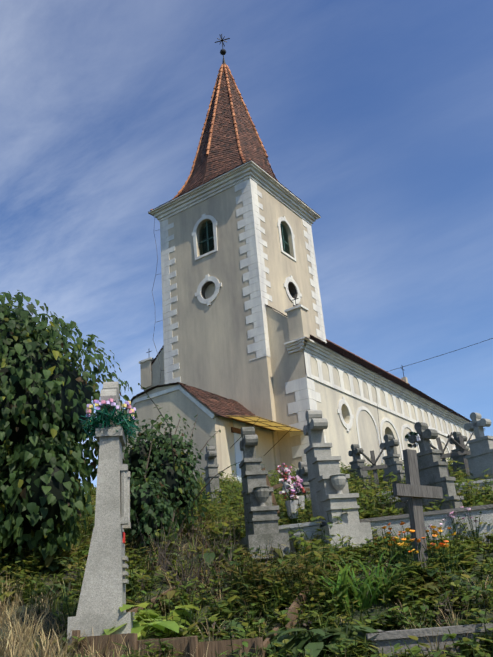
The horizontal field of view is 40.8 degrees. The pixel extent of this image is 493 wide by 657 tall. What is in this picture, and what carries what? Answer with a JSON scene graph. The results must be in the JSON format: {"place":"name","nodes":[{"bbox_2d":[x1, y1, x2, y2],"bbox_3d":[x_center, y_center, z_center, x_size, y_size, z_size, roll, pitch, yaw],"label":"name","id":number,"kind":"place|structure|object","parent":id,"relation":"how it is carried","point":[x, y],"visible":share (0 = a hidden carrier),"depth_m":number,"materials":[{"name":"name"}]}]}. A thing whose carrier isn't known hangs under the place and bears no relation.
{"place":"outdoors","nodes":[
{"label":"outdoors","id":0,"kind":"place"},
{"bbox_2d":[0,471,492,656],"bbox_3d":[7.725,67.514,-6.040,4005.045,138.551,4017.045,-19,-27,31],"label":"ground","id":1,"kind":"structure","parent":0,"point":[357,615],"depth_m":6.16,"materials":[{"name":"green plant"}]},
{"bbox_2d":[0,290,137,574],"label":"lilac bush","id":2,"kind":"object","parent":1,"relation":"on","point":[48,392],"visible":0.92,"depth_m":8.32,"materials":[{"name":"green plant"}]},
{"bbox_2d":[122,383,239,560],"bbox_3d":[-1.208,2.211,9.629,1.930,2.344,2.416,-19,-27,31],"label":"bush","id":3,"kind":"object","parent":1,"relation":"on","point":[162,475],"visible":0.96,"depth_m":9.61,"materials":[{"name":"green plant"}]},
{"bbox_2d":[122,382,275,485],"bbox_3d":[-2.439,4.922,27.996,6.305,4.370,4.050,-19,-27,31],"label":"porch","id":4,"kind":"object","parent":1,"relation":"on","point":[189,403],"visible":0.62,"depth_m":26.24,"materials":[{"name":"paint"}]},
{"bbox_2d":[225,415,302,455],"bbox_3d":[1.125,4.353,26.756,1.557,1.279,4.654,-19,-27,31],"label":"awning","id":5,"kind":"object","parent":4,"relation":"attached to","point":[266,423],"visible":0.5,"depth_m":26.33,"materials":[{"name":"yellow"}]},
{"bbox_2d":[151,163,326,477],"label":"tower","id":6,"kind":"structure","parent":1,"relation":"on","point":[241,239],"depth_m":32.86,"materials":[{"name":"paint"}]},
{"bbox_2d":[148,34,320,218],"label":"spire","id":7,"kind":"structure","parent":6,"relation":"on","point":[230,141],"depth_m":37.17,"materials":[{"name":"tile"}]},
{"bbox_2d":[150,214,492,458],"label":"wires","id":8,"kind":"object","parent":6,"relation":"attached to","point":[374,377],"visible":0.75,"depth_m":32.96,"materials":[{"name":"black metal"}]},
{"bbox_2d":[0,457,492,656],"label":"ground cover","id":9,"kind":"object","parent":1,"relation":"on","point":[447,560],"visible":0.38,"depth_m":6.11,"materials":[{"name":"green plant"}]},
{"bbox_2d":[71,432,473,656],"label":"wooden crosses","id":10,"kind":"object","parent":1,"relation":"on","point":[413,491],"visible":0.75,"depth_m":5.81,"materials":[{"name":"grey wood"}]},
{"bbox_2d":[67,381,492,653],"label":"headstones","id":11,"kind":"object","parent":1,"relation":"on","point":[102,599],"visible":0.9,"depth_m":8.23,"materials":[{"name":"stone"}]},
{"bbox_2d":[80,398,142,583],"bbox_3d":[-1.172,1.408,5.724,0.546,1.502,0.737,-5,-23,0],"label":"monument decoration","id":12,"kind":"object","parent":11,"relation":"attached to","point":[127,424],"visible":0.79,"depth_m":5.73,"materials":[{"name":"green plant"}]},
{"bbox_2d":[139,283,484,474],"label":"nave","id":13,"kind":"structure","parent":1,"relation":"on","point":[335,384],"depth_m":30.68,"materials":[{"name":"paint"}]},
{"bbox_2d":[278,479,492,656],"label":"grave curbs","id":14,"kind":"structure","parent":1,"relation":"on","point":[380,639],"depth_m":8.11,"materials":[{"name":"concrete"}]},
{"bbox_2d":[276,431,419,518],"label":"grave flowers","id":15,"kind":"object","parent":14,"relation":"on","point":[291,502],"visible":0.94,"depth_m":10.14,"materials":[{"name":"plant"}]},
{"bbox_2d":[0,0,492,486],"label":"sky","id":16,"kind":"structure","parent":0,"point":[377,115],"materials":[{"name":"blue"}]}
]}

